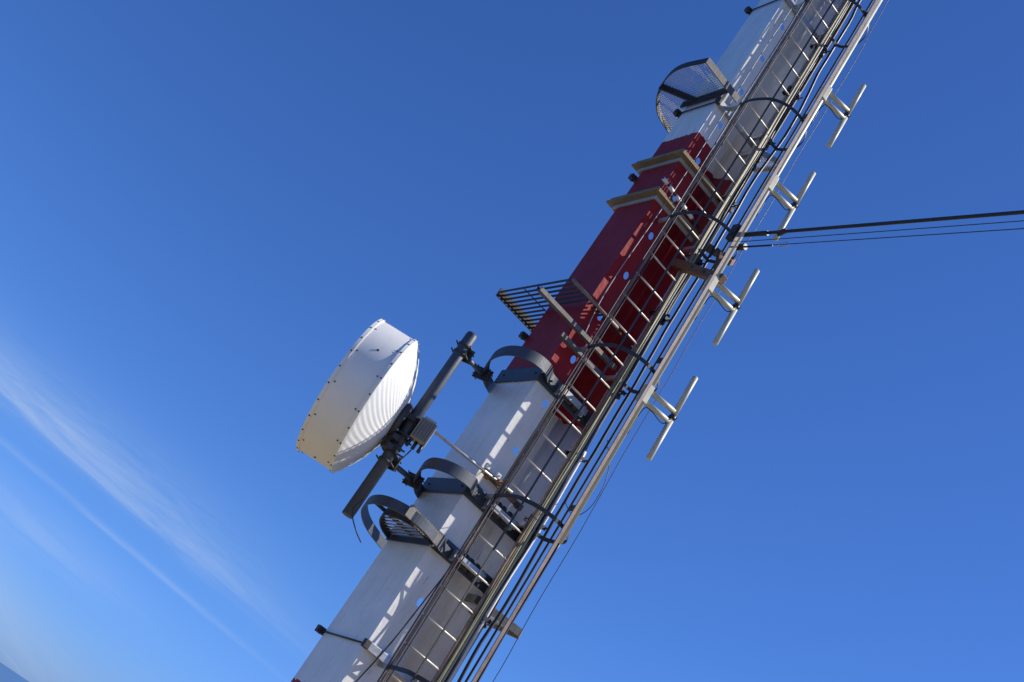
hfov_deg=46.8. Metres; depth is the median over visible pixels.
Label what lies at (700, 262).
cable clamp
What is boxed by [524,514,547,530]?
cable clamp
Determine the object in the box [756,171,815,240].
dipole antenna
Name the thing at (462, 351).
dish pole
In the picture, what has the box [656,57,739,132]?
grated platform
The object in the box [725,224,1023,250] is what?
stay wire
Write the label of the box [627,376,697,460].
dipole antenna
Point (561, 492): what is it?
coaxial cable
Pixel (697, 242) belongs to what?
conduit
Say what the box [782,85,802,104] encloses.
cable clamp
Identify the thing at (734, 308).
dipole antenna
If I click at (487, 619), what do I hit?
cable clamp
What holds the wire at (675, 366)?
attached to the access ladder
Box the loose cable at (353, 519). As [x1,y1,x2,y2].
[352,498,363,542]
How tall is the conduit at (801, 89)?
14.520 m
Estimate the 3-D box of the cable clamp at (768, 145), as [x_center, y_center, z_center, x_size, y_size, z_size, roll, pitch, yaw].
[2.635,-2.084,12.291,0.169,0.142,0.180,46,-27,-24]
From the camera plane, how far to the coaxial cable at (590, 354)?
10.58 m
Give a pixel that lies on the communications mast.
(401, 578)
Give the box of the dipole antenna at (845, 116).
[811,84,865,147]
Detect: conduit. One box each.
[435,0,844,681]
[436,0,846,681]
[441,1,849,681]
[587,0,856,448]
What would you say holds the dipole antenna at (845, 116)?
attached to the antenna pipe
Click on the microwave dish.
(362, 407)
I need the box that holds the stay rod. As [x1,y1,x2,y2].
[420,419,512,493]
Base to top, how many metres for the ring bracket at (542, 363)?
0.303 m
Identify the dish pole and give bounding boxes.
[342,331,493,518]
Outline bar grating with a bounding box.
[496,278,632,379]
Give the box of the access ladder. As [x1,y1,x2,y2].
[377,0,878,681]
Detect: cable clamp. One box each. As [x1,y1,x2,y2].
[468,607,491,627]
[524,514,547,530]
[564,449,587,466]
[604,381,627,399]
[649,306,670,325]
[682,251,704,265]
[717,190,738,212]
[756,132,775,150]
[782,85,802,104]
[809,38,829,57]
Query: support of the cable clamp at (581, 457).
attached to the conduit
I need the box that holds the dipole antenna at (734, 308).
[694,269,759,345]
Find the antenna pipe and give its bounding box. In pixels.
[556,0,882,543]
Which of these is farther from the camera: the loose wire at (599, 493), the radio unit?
the loose wire at (599, 493)
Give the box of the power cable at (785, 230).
[743,210,1023,236]
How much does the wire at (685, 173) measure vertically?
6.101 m
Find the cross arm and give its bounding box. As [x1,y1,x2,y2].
[662,176,700,229]
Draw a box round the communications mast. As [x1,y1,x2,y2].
[291,0,841,681]
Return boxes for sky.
[0,0,1023,681]
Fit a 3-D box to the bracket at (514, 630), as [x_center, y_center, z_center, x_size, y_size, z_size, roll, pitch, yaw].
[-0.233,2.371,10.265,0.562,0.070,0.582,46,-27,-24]
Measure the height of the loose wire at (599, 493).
0.805 m
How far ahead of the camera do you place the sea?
11753.94 m
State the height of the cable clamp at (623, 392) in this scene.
0.148 m
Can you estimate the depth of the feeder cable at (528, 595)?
9.44 m
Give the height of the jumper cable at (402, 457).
0.199 m
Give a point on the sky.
(206, 205)
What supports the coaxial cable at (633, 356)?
attached to the access ladder
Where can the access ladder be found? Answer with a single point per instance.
(591, 482)
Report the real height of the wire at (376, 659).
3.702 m
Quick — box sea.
[0,662,28,681]
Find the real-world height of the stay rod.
0.080 m
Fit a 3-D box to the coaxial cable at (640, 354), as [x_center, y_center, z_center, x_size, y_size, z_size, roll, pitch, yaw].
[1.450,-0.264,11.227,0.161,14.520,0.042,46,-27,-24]
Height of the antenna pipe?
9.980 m
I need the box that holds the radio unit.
[405,416,436,453]
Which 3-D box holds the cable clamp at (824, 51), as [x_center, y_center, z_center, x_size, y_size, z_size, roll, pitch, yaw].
[3.359,-3.186,12.895,0.168,0.145,0.180,46,-27,-24]
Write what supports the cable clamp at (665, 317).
attached to the access ladder
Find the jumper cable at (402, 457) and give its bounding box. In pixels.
[394,443,411,460]
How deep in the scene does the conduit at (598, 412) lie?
10.45 m
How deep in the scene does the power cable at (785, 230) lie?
10.03 m
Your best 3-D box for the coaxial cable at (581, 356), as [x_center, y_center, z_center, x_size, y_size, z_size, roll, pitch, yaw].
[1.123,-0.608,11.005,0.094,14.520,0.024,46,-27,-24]
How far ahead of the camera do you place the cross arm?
11.54 m
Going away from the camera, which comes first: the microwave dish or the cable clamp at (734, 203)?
the microwave dish
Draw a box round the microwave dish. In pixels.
[296,319,419,472]
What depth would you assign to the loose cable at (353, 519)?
9.27 m
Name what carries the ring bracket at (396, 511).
attached to the communications mast
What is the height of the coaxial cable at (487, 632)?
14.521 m
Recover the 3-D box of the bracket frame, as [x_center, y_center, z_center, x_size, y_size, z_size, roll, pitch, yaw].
[1.944,-0.712,11.350,0.400,0.740,0.803,46,-27,-24]
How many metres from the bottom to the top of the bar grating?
0.553 m
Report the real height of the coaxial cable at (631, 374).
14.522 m
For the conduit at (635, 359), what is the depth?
10.92 m
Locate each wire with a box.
[355,368,575,681]
[493,0,888,681]
[565,440,608,514]
[585,0,796,332]
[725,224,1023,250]
[741,220,1023,241]
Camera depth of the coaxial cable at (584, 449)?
10.59 m
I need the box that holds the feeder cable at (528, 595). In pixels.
[476,543,560,681]
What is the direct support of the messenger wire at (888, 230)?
attached to the antenna pipe
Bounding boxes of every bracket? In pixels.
[361,494,451,558]
[413,457,486,505]
[464,593,522,638]
[483,345,560,392]
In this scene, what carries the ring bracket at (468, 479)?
attached to the communications mast
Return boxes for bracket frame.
[671,238,734,284]
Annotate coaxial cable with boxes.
[377,0,805,681]
[386,0,812,681]
[437,0,847,681]
[444,2,850,681]
[447,451,585,681]
[450,65,813,675]
[451,2,851,681]
[457,0,861,681]

